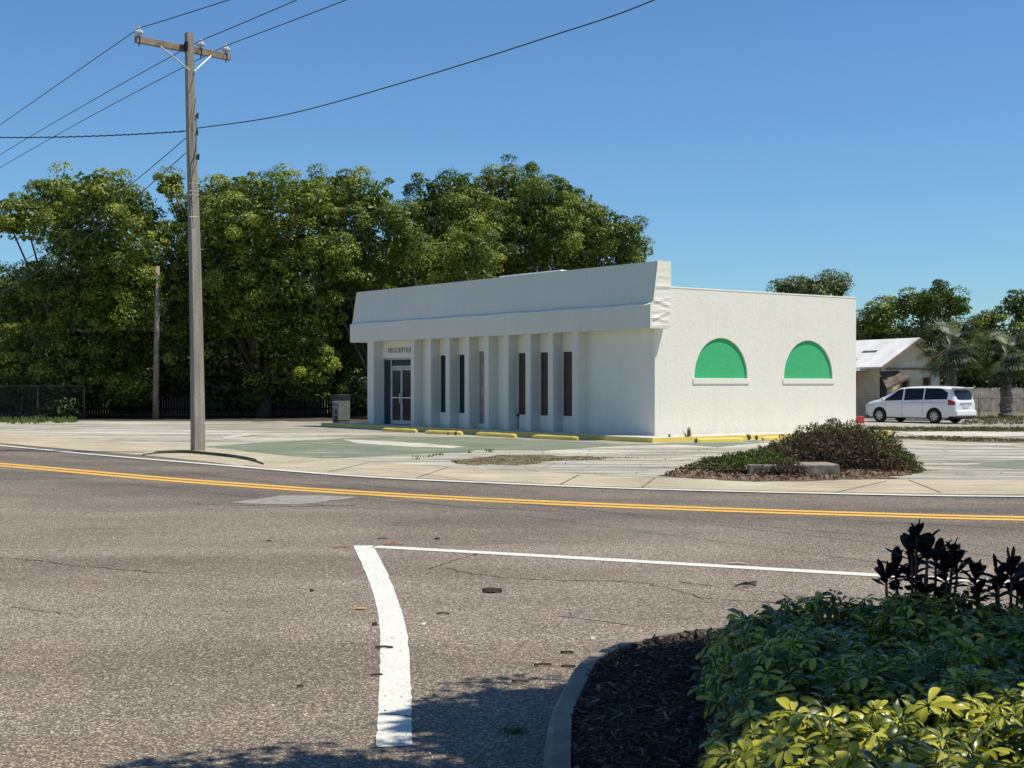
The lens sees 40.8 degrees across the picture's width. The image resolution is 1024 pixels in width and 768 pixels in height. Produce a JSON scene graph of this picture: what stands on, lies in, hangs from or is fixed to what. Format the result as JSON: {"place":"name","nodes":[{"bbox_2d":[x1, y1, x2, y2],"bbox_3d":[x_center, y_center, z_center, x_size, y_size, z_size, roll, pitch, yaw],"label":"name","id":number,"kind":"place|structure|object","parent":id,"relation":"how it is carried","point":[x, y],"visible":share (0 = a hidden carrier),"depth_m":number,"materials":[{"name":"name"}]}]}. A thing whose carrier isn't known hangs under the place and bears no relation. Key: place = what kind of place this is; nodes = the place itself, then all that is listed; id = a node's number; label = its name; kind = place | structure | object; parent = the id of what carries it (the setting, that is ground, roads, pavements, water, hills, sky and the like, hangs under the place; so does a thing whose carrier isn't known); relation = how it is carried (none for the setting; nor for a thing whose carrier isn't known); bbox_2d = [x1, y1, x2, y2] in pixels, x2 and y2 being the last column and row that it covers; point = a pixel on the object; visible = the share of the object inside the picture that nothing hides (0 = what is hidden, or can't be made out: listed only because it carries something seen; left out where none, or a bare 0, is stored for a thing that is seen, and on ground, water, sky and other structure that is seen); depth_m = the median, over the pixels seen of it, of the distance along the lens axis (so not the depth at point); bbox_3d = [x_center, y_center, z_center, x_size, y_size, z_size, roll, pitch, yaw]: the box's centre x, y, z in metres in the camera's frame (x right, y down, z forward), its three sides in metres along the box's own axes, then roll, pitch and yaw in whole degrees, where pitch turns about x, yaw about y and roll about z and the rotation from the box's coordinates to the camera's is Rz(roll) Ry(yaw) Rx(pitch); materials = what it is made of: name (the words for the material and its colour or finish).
{"place":"outdoors","nodes":[
{"label":"outdoors","id":0,"kind":"place"},
{"bbox_2d":[13,411,366,421],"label":"tree shade soil","id":1,"kind":"object","parent":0,"point":[291,418],"visible":0.09,"depth_m":69.00,"materials":[{"name":"brown soil"}]},
{"bbox_2d":[0,344,58,416],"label":"shrub","id":2,"kind":"object","parent":1,"relation":"on","point":[10,371],"visible":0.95,"depth_m":67.77,"materials":[{"name":"green plant"}]},
{"bbox_2d":[0,376,80,418],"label":"shrub","id":3,"kind":"object","parent":1,"relation":"on","point":[63,402],"visible":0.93,"depth_m":67.26,"materials":[{"name":"green plant"}]},
{"bbox_2d":[0,385,84,418],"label":"chain link fence","id":4,"kind":"object","parent":1,"relation":"on","point":[43,397],"visible":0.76,"depth_m":66.82,"materials":[{"name":"metal"}]},
{"bbox_2d":[0,161,189,417],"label":"broadleaf tree","id":5,"kind":"object","parent":1,"relation":"on","point":[85,337],"visible":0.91,"depth_m":67.83,"materials":[{"name":"green plant"}]},
{"bbox_2d":[106,266,159,419],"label":"wooden pole","id":6,"kind":"object","parent":1,"relation":"on","point":[155,414],"visible":1,"depth_m":67.08,"materials":[{"name":"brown wood"}]},
{"bbox_2d":[0,349,366,415],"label":"undergrowth","id":7,"kind":"object","parent":1,"relation":"on","point":[231,393],"visible":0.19,"depth_m":71.66,"materials":[{"name":"green plant"}]},
{"bbox_2d":[0,382,366,416],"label":"board fence","id":8,"kind":"object","parent":1,"relation":"on","point":[173,405],"visible":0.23,"depth_m":72.72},
{"bbox_2d":[146,162,348,416],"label":"broadleaf tree","id":9,"kind":"object","parent":1,"relation":"on","point":[256,296],"visible":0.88,"depth_m":69.05,"materials":[{"name":"green plant"}]},
{"bbox_2d":[289,162,421,415],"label":"broadleaf tree","id":10,"kind":"object","parent":1,"relation":"on","point":[350,254],"visible":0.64,"depth_m":70.49,"materials":[{"name":"green plant"}]},
{"bbox_2d":[384,219,507,285],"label":"broadleaf tree","id":11,"kind":"object","parent":1,"relation":"on","point":[431,259],"visible":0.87,"depth_m":67.71,"materials":[{"name":"green plant"}]},
{"bbox_2d":[386,154,586,287],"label":"broadleaf tree","id":12,"kind":"object","parent":1,"relation":"on","point":[457,203],"visible":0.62,"depth_m":77.08,"materials":[{"name":"green plant"}]},
{"bbox_2d":[529,185,654,271],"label":"broadleaf tree","id":13,"kind":"object","parent":1,"relation":"on","point":[599,227],"visible":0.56,"depth_m":80.63,"materials":[{"name":"green plant"}]},
{"bbox_2d":[147,355,327,413],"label":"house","id":14,"kind":"structure","parent":0,"point":[250,411],"depth_m":80.51,"materials":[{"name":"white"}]},
{"bbox_2d":[332,394,349,421],"bbox_3d":[-7.598,1.100,61.179,0.640,1.300,0.580,0,0,-37],"label":"drop box","id":15,"kind":"object","parent":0,"point":[340,407],"visible":0.98,"depth_m":60.97,"materials":[{"name":"metal"}]},
{"bbox_2d":[0,443,1023,767],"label":"road","id":16,"kind":"structure","parent":0,"point":[206,619],"depth_m":11.56,"materials":[{"name":"grey asphalt"}]},
{"bbox_2d":[233,495,353,504],"bbox_3d":[-3.251,1.740,20.691,1.302,0.001,1.745,0,0,23],"label":"road patch","id":17,"kind":"object","parent":16,"relation":"on","point":[294,499],"visible":1,"depth_m":20.72,"materials":[{"name":"grey concrete"}]},
{"bbox_2d":[102,509,640,625],"bbox_3d":[-2.428,1.739,14.505,0.233,0.001,11.392,0,0,-35],"label":"paint smudge","id":18,"kind":"object","parent":16,"relation":"on","point":[560,615],"visible":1,"depth_m":10.21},
{"bbox_2d":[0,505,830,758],"bbox_3d":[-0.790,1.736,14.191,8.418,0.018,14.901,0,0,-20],"label":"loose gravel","id":19,"kind":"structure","parent":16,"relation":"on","point":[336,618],"depth_m":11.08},
{"bbox_2d":[471,741,504,759],"bbox_3d":[-0.110,1.717,6.502,0.009,0.038,0.348,0,0,25],"label":"twig","id":20,"kind":"object","parent":16,"relation":"on","point":[482,750],"visible":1,"depth_m":6.47,"materials":[{"name":"brown wood"}]},
{"bbox_2d":[482,587,501,591],"bbox_3d":[-0.166,1.722,11.506,0.170,0.041,0.096,0,0,14],"label":"bark chip","id":21,"kind":"object","parent":16,"relation":"on","point":[490,589],"visible":1,"depth_m":11.49,"materials":[{"name":"brown wood"}]},
{"bbox_2d":[0,473,996,716],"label":"road crack","id":22,"kind":"object","parent":16,"relation":"on","point":[441,564],"visible":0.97,"depth_m":12.97,"materials":[{"name":"asphalt"}]},
{"bbox_2d":[0,463,1023,520],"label":"double yellow line","id":23,"kind":"object","parent":16,"relation":"on","point":[416,495],"visible":1,"depth_m":20.37,"materials":[{"name":"paint"}]},
{"bbox_2d":[0,445,1023,496],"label":"white edge line","id":24,"kind":"object","parent":16,"relation":"on","point":[510,483],"visible":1,"depth_m":23.92,"materials":[{"name":"paint"}]},
{"bbox_2d":[499,726,528,733],"bbox_3d":[0.015,1.727,6.885,0.150,0.030,0.108,0,0,25],"label":"moss tuft","id":25,"kind":"object","parent":16,"relation":"on","point":[518,730],"visible":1,"depth_m":6.87,"materials":[{"name":"green plant"}]},
{"bbox_2d":[512,679,528,682],"bbox_3d":[0.049,1.733,8.031,0.100,0.019,0.030,0,0,6],"label":"bark chip","id":26,"kind":"object","parent":16,"relation":"on","point":[519,680],"visible":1,"depth_m":8.03,"materials":[{"name":"wood"}]},
{"bbox_2d":[534,663,551,665],"bbox_3d":[0.190,1.732,8.503,0.110,0.020,0.021,0,0,-3],"label":"bark chip","id":27,"kind":"object","parent":16,"relation":"on","point":[536,664],"visible":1,"depth_m":8.50,"materials":[{"name":"brown wood"}]},
{"bbox_2d":[560,650,573,653],"bbox_3d":[0.355,1.731,8.884,0.085,0.022,0.023,0,0,6],"label":"bark chip","id":28,"kind":"object","parent":16,"relation":"on","point":[567,651],"visible":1,"depth_m":8.88,"materials":[{"name":"brown wood"}]},
{"bbox_2d":[561,665,575,666],"bbox_3d":[0.346,1.733,8.455,0.090,0.019,0.017,0,0,6],"label":"bark chip","id":29,"kind":"object","parent":16,"relation":"on","point":[568,665],"visible":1,"depth_m":8.45,"materials":[{"name":"brown wood"}]},
{"bbox_2d":[353,545,1009,746],"bbox_3d":[2.715,1.740,10.711,8.852,0.001,8.234,0,0,0],"label":"white lane marking","id":30,"kind":"object","parent":16,"relation":"on","point":[395,667],"visible":1,"depth_m":9.55,"materials":[{"name":"paint"}]},
{"bbox_2d":[375,645,392,647],"bbox_3d":[-0.843,1.732,9.066,0.120,0.021,0.024,0,0,6],"label":"bark chip","id":31,"kind":"object","parent":30,"relation":"on","point":[385,646],"visible":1,"depth_m":9.06,"materials":[{"name":"wood"}]},
{"bbox_2d":[543,624,840,767],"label":"kerb","id":32,"kind":"structure","parent":16,"relation":"on","point":[557,753],"depth_m":6.99,"materials":[{"name":"concrete"}]},
{"bbox_2d":[734,581,756,586],"bbox_3d":[2.064,1.717,11.897,0.144,0.046,0.358,0,0,35],"label":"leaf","id":33,"kind":"object","parent":16,"relation":"on","point":[747,583],"visible":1,"depth_m":11.79,"materials":[{"name":"brown plant"}]},
{"bbox_2d":[0,420,1023,479],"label":"parking lot","id":34,"kind":"structure","parent":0,"point":[948,460],"depth_m":37.75,"materials":[{"name":"grey concrete"}]},
{"bbox_2d":[0,414,79,423],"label":"weeds","id":35,"kind":"object","parent":34,"relation":"on","point":[34,420],"visible":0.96,"depth_m":62.38,"materials":[{"name":"green plant"}]},
{"bbox_2d":[223,434,291,438],"bbox_3d":[-9.071,1.734,45.584,2.750,0.001,3.853,0,0,-38],"label":"pale strip","id":36,"kind":"object","parent":34,"relation":"on","point":[234,437],"visible":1,"depth_m":44.59,"materials":[{"name":"concrete"}]},
{"bbox_2d":[382,428,417,432],"bbox_3d":[-4.081,1.674,50.014,0.200,0.135,2.142,0,0,-39],"label":"wheel stop","id":37,"kind":"object","parent":34,"relation":"on","point":[400,430],"visible":1,"depth_m":49.86,"materials":[{"name":"yellow paint"}]},
{"bbox_2d":[344,439,463,447],"bbox_3d":[-3.486,1.734,40.143,1.571,0.001,6.911,0,0,-35],"label":"pale strip","id":38,"kind":"object","parent":34,"relation":"on","point":[392,443],"visible":1,"depth_m":40.09,"materials":[{"name":"concrete"}]},
{"bbox_2d":[425,430,462,434],"bbox_3d":[-2.357,1.674,47.635,1.776,0.135,0.200,0,0,43],"label":"wheel stop","id":39,"kind":"object","parent":34,"relation":"on","point":[441,432],"visible":0.93,"depth_m":47.58,"materials":[{"name":"yellow paint"}]},
{"bbox_2d":[409,448,493,458],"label":"weeds","id":40,"kind":"object","parent":34,"relation":"on","point":[488,450],"visible":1,"depth_m":33.71,"materials":[{"name":"green plant"}]},
{"bbox_2d":[210,437,764,457],"bbox_3d":[-0.738,1.738,40.619,15.721,0.001,10.981,0,0,-31],"label":"green paint","id":41,"kind":"object","parent":34,"relation":"on","point":[332,448],"visible":1,"depth_m":38.88,"materials":[{"name":"green paint"}]},
{"bbox_2d":[476,432,516,437],"bbox_3d":[-0.521,1.675,45.488,0.200,0.135,2.321,0,0,-34],"label":"wheel stop","id":42,"kind":"object","parent":34,"relation":"on","point":[509,435],"visible":1,"depth_m":45.30,"materials":[{"name":"yellow paint"}]},
{"bbox_2d":[452,454,637,464],"bbox_3d":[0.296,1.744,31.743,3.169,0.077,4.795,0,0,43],"label":"dry grass","id":43,"kind":"structure","parent":34,"relation":"on","point":[577,456],"depth_m":31.58,"materials":[{"name":"plant"}]},
{"bbox_2d":[532,434,578,439],"bbox_3d":[1.357,1.674,43.259,0.200,0.135,2.023,0,0,-42],"label":"wheel stop","id":44,"kind":"object","parent":34,"relation":"on","point":[555,437],"visible":1,"depth_m":43.14,"materials":[{"name":"yellow paint"}]},
{"bbox_2d":[321,422,890,442],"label":"walkway slab","id":45,"kind":"structure","parent":34,"relation":"on","point":[633,438],"depth_m":44.48,"materials":[{"name":"concrete"}]},
{"bbox_2d":[681,425,692,436],"bbox_3d":[5.347,1.503,41.769,0.364,0.494,0.253,0,0,-28],"label":"weed","id":46,"kind":"object","parent":34,"relation":"on","point":[689,433],"visible":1,"depth_m":41.80,"materials":[{"name":"green plant"}]},
{"bbox_2d":[694,437,743,442],"bbox_3d":[6.202,1.674,41.236,1.666,0.135,0.200,0,0,-24],"label":"wheel stop","id":47,"kind":"object","parent":34,"relation":"on","point":[732,439],"visible":1,"depth_m":41.15,"materials":[{"name":"yellow paint"}]},
{"bbox_2d":[442,447,1001,474],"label":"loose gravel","id":48,"kind":"structure","parent":34,"relation":"on","point":[616,459],"depth_m":31.85,"materials":[{"name":"grey gravel"}]},
{"bbox_2d":[761,436,791,440],"bbox_3d":[8.527,1.675,42.886,2.050,0.135,0.200,0,0,-37],"label":"wheel stop","id":49,"kind":"object","parent":34,"relation":"on","point":[767,438],"visible":0.43,"depth_m":42.37,"materials":[{"name":"yellow paint"}]},
{"bbox_2d":[661,470,911,480],"bbox_3d":[6.436,1.729,28.902,4.576,0.001,9.825,0,0,28],"label":"leaf litter bed","id":50,"kind":"object","parent":34,"relation":"on","point":[797,479],"visible":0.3,"depth_m":25.18,"materials":[{"name":"brown plant"}]},
{"bbox_2d":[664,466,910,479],"bbox_3d":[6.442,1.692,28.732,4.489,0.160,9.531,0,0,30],"label":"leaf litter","id":51,"kind":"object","parent":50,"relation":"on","point":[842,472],"visible":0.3,"depth_m":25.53,"materials":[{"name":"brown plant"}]},
{"bbox_2d":[747,462,838,476],"bbox_3d":[5.251,1.621,26.103,1.700,0.235,0.900,0,0,-2],"label":"sign base","id":52,"kind":"object","parent":50,"relation":"on","point":[819,468],"visible":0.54,"depth_m":25.67,"materials":[{"name":"grey concrete"}]},
{"bbox_2d":[679,417,926,477],"bbox_3d":[5.798,1.236,27.511,4.980,1.131,3.455,0,0,-29],"label":"juniper bush","id":53,"kind":"object","parent":50,"relation":"on","point":[856,446],"visible":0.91,"depth_m":27.43,"materials":[{"name":"green plant"}]},
{"bbox_2d":[865,425,1023,431],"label":"verge grass","id":54,"kind":"structure","parent":34,"relation":"on","point":[973,428],"depth_m":51.88,"materials":[{"name":"green plant"}]},
{"bbox_2d":[893,435,1023,441],"bbox_3d":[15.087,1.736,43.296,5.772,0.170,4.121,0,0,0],"label":"verge grass","id":55,"kind":"structure","parent":34,"relation":"on","point":[954,438],"depth_m":42.92,"materials":[{"name":"green plant"}]},
{"bbox_2d":[900,431,1023,436],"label":"pale strip","id":56,"kind":"object","parent":34,"relation":"on","point":[965,433],"visible":0.73,"depth_m":48.19,"materials":[{"name":"concrete"}]},
{"bbox_2d":[969,460,1023,468],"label":"green paint","id":57,"kind":"object","parent":34,"relation":"on","point":[1018,464],"visible":1,"depth_m":29.70,"materials":[{"name":"green paint"}]},
{"bbox_2d":[0,433,1023,494],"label":"sidewalk","id":58,"kind":"structure","parent":0,"point":[887,486],"depth_m":25.58,"materials":[{"name":"concrete"}]},
{"bbox_2d":[134,27,230,450],"bbox_3d":[-8.184,-3.555,34.714,2.728,10.610,0.633,0,0,-44],"label":"utility pole","id":59,"kind":"object","parent":58,"relation":"on","point":[197,396],"visible":1,"depth_m":34.66,"materials":[{"name":"grey wood"}]},
{"bbox_2d":[0,29,136,124],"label":"power line","id":60,"kind":"object","parent":59,"relation":"attached to","point":[70,75],"visible":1,"depth_m":38.87,"materials":[{"name":"black metal"}]},
{"bbox_2d":[0,130,185,137],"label":"power line","id":61,"kind":"object","parent":59,"relation":"attached to","point":[97,135],"visible":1,"depth_m":37.06,"materials":[{"name":"black metal"}]},
{"bbox_2d":[0,153,185,293],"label":"power line","id":62,"kind":"object","parent":59,"relation":"attached to","point":[104,223],"visible":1,"depth_m":40.53,"materials":[{"name":"black metal"}]},
{"bbox_2d":[0,138,185,273],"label":"power line","id":63,"kind":"object","parent":59,"relation":"attached to","point":[103,205],"visible":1,"depth_m":40.70,"materials":[{"name":"black metal"}]},
{"bbox_2d":[0,41,198,154],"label":"power line","id":64,"kind":"object","parent":59,"relation":"attached to","point":[97,97],"visible":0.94,"depth_m":42.50,"materials":[{"name":"black metal"}]},
{"bbox_2d":[0,46,223,167],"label":"power line","id":65,"kind":"object","parent":59,"relation":"attached to","point":[109,106],"visible":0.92,"depth_m":43.97,"materials":[{"name":"black metal"}]},
{"bbox_2d":[140,0,228,27],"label":"power line","id":66,"kind":"object","parent":59,"relation":"attached to","point":[185,13],"visible":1,"depth_m":32.36,"materials":[{"name":"black metal"}]},
{"bbox_2d":[201,0,296,40],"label":"power line","id":67,"kind":"object","parent":59,"relation":"attached to","point":[249,20],"visible":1,"depth_m":32.81,"materials":[{"name":"black metal"}]},
{"bbox_2d":[226,0,345,45],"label":"power line","id":68,"kind":"object","parent":59,"relation":"attached to","point":[287,22],"visible":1,"depth_m":32.97,"materials":[{"name":"black metal"}]},
{"bbox_2d":[197,0,653,128],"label":"power line","id":69,"kind":"object","parent":59,"relation":"attached to","point":[438,71],"visible":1,"depth_m":30.20,"materials":[{"name":"black metal"}]},
{"bbox_2d":[142,448,265,464],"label":"raised kerb","id":70,"kind":"structure","parent":58,"relation":"on","point":[218,453],"depth_m":33.91,"materials":[{"name":"concrete"}]},
{"bbox_2d":[244,461,989,493],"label":"sidewalk joints","id":71,"kind":"object","parent":58,"relation":"on","point":[643,485],"visible":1,"depth_m":24.46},
{"bbox_2d":[0,0,1023,333],"label":"sky","id":72,"kind":"structure","parent":0,"point":[881,142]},
{"bbox_2d":[2,411,1023,495],"bbox_3d":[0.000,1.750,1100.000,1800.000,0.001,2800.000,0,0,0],"label":"ground","id":73,"kind":"structure","parent":0,"point":[996,413],"depth_m":76.45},
{"bbox_2d":[0,257,413,367],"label":"wood","id":74,"kind":"object","parent":73,"relation":"on","point":[9,279],"depth_m":85.75,"materials":[{"name":"green plant"}]},
{"bbox_2d":[766,268,855,295],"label":"broadleaf tree","id":75,"kind":"object","parent":73,"relation":"on","point":[829,283],"visible":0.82,"depth_m":79.02,"materials":[{"name":"green plant"}]},
{"bbox_2d":[856,295,926,340],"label":"broadleaf tree","id":76,"kind":"object","parent":73,"relation":"on","point":[870,328],"visible":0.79,"depth_m":103.69,"materials":[{"name":"green plant"}]},
{"bbox_2d":[856,338,957,416],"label":"gabled house","id":77,"kind":"structure","parent":73,"relation":"on","point":[884,367],"depth_m":72.55,"materials":[{"name":"beige"}]},
{"bbox_2d":[856,397,1023,418],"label":"chain link fence","id":78,"kind":"object","parent":73,"relation":"on","point":[978,403],"visible":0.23,"depth_m":68.76,"materials":[{"name":"metal"}]},
{"bbox_2d":[866,325,1023,388],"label":"wood","id":79,"kind":"object","parent":73,"relation":"on","point":[966,382],"visible":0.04,"depth_m":115.95,"materials":[{"name":"green plant"}]},
{"bbox_2d":[910,315,987,419],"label":"palm tree","id":80,"kind":"object","parent":73,"relation":"on","point":[947,361],"visible":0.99,"depth_m":65.80,"materials":[{"name":"green plant"}]},
{"bbox_2d":[896,279,1017,377],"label":"broadleaf tree","id":81,"kind":"object","parent":73,"relation":"on","point":[936,301],"visible":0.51,"depth_m":104.97,"materials":[{"name":"green plant"}]},
{"bbox_2d":[962,415,1023,424],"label":"verge grass","id":82,"kind":"structure","parent":73,"relation":"on","point":[986,420],"depth_m":63.06,"materials":[{"name":"green plant"}]},
{"bbox_2d":[965,387,1023,411],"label":"board fence","id":83,"kind":"object","parent":73,"relation":"on","point":[984,394],"visible":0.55,"depth_m":85.56,"materials":[{"name":"grey wood"}]},
{"bbox_2d":[971,329,1023,416],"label":"palm tree","id":84,"kind":"object","parent":73,"relation":"on","point":[1004,367],"visible":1,"depth_m":72.11,"materials":[{"name":"green plant"}]},
{"bbox_2d":[987,289,1023,387],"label":"broadleaf tree","id":85,"kind":"object","parent":73,"relation":"on","point":[1013,309],"visible":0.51,"depth_m":105.39,"materials":[{"name":"green plant"}]},
{"bbox_2d":[350,261,855,435],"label":"commercial building","id":86,"kind":"structure","parent":0,"point":[644,348],"depth_m":46.09,"materials":[{"name":"beige paint"}]},
{"bbox_2d":[392,368,401,423],"bbox_3d":[-4.588,0.480,54.536,0.122,2.200,0.738,0,0,-37],"label":"door","id":87,"kind":"structure","parent":86,"relation":"in","point":[396,372],"depth_m":54.54,"materials":[{"name":"metal"}]},
{"bbox_2d":[401,368,410,423],"bbox_3d":[-3.984,0.480,53.731,0.122,2.200,1.259,0,0,-37],"label":"door","id":88,"kind":"structure","parent":86,"relation":"in","point":[406,372],"depth_m":53.99,"materials":[{"name":"metal"}]},
{"bbox_2d":[440,355,445,413],"bbox_3d":[-2.397,0.025,51.665,0.132,2.210,0.936,0,0,-37],"label":"window","id":89,"kind":"structure","parent":86,"relation":"in","point":[443,357],"depth_m":51.94,"materials":[{"name":"black glass"}]},
{"bbox_2d":[458,355,464,414],"bbox_3d":[-1.654,0.025,50.676,0.132,2.210,0.928,0,0,-37],"label":"window","id":90,"kind":"structure","parent":86,"relation":"in","point":[462,357],"depth_m":50.94,"materials":[{"name":"black glass"}]},
{"bbox_2d":[478,351,483,424],"bbox_3d":[-0.911,0.155,49.684,0.132,2.670,0.904,0,0,-37],"label":"window","id":91,"kind":"structure","parent":86,"relation":"in","point":[481,354],"depth_m":49.98,"materials":[{"name":"beige paint"}]},
{"bbox_2d":[519,353,525,416],"bbox_3d":[0.530,0.025,47.763,0.132,2.210,0.935,0,0,-37],"label":"window","id":92,"kind":"structure","parent":86,"relation":"in","point":[522,356],"depth_m":48.00,"materials":[{"name":"brown glass"}]},
{"bbox_2d":[540,352,547,416],"bbox_3d":[1.276,0.025,46.769,0.132,2.210,0.919,0,0,-37],"label":"window","id":93,"kind":"structure","parent":86,"relation":"in","point":[544,355],"depth_m":47.02,"materials":[{"name":"brown glass"}]},
{"bbox_2d":[562,352,571,417],"bbox_3d":[2.030,0.025,45.764,0.132,2.210,0.960,0,0,-37],"label":"window","id":94,"kind":"structure","parent":86,"relation":"in","point":[567,355],"depth_m":45.97,"materials":[{"name":"brown glass"}]},
{"bbox_2d":[567,626,993,767],"bbox_3d":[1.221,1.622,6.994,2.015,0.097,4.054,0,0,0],"label":"mulch","id":95,"kind":"object","parent":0,"point":[619,686],"visible":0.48,"depth_m":6.85,"materials":[{"name":"brown wood"}]},
{"bbox_2d":[687,589,1023,758],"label":"umbrella shrub","id":96,"kind":"object","parent":95,"relation":"on","point":[760,664],"visible":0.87,"depth_m":6.62,"materials":[{"name":"green plant"}]},
{"bbox_2d":[697,682,1023,767],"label":"umbrella shrub","id":97,"kind":"object","parent":95,"relation":"on","point":[778,741],"visible":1,"depth_m":5.19,"materials":[{"name":"green plant"}]},
{"bbox_2d":[871,519,977,637],"bbox_3d":[2.456,1.209,8.094,0.657,0.855,0.513,0,0,0],"label":"dark shrub","id":98,"kind":"object","parent":95,"relation":"on","point":[923,544],"visible":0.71,"depth_m":8.02,"materials":[{"name":"black plant"}]},
{"bbox_2d":[952,546,1023,615],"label":"dark shrub","id":99,"kind":"object","parent":95,"relation":"on","point":[1009,567],"visible":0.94,"depth_m":8.05,"materials":[{"name":"black plant"}]},
{"bbox_2d":[856,416,864,422],"bbox_3d":[15.080,1.580,61.179,1.145,0.320,0.300,0,0,0],"label":"red barrier","id":100,"kind":"object","parent":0,"point":[860,419],"visible":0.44,"depth_m":61.03,"materials":[{"name":"plastic"}]},
{"bbox_2d":[864,418,1023,423],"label":"road","id":101,"kind":"structure","parent":0,"point":[908,420],"depth_m":65.45,"materials":[{"name":"grey asphalt"}]},
{"bbox_2d":[866,386,975,422],"bbox_3d":[18.376,0.912,62.253,2.181,1.656,4.907,0,0,-41],"label":"minivan","id":102,"kind":"object","parent":101,"relation":"on","point":[938,404],"visible":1,"depth_m":61.04,"materials":[{"name":"white paint"}]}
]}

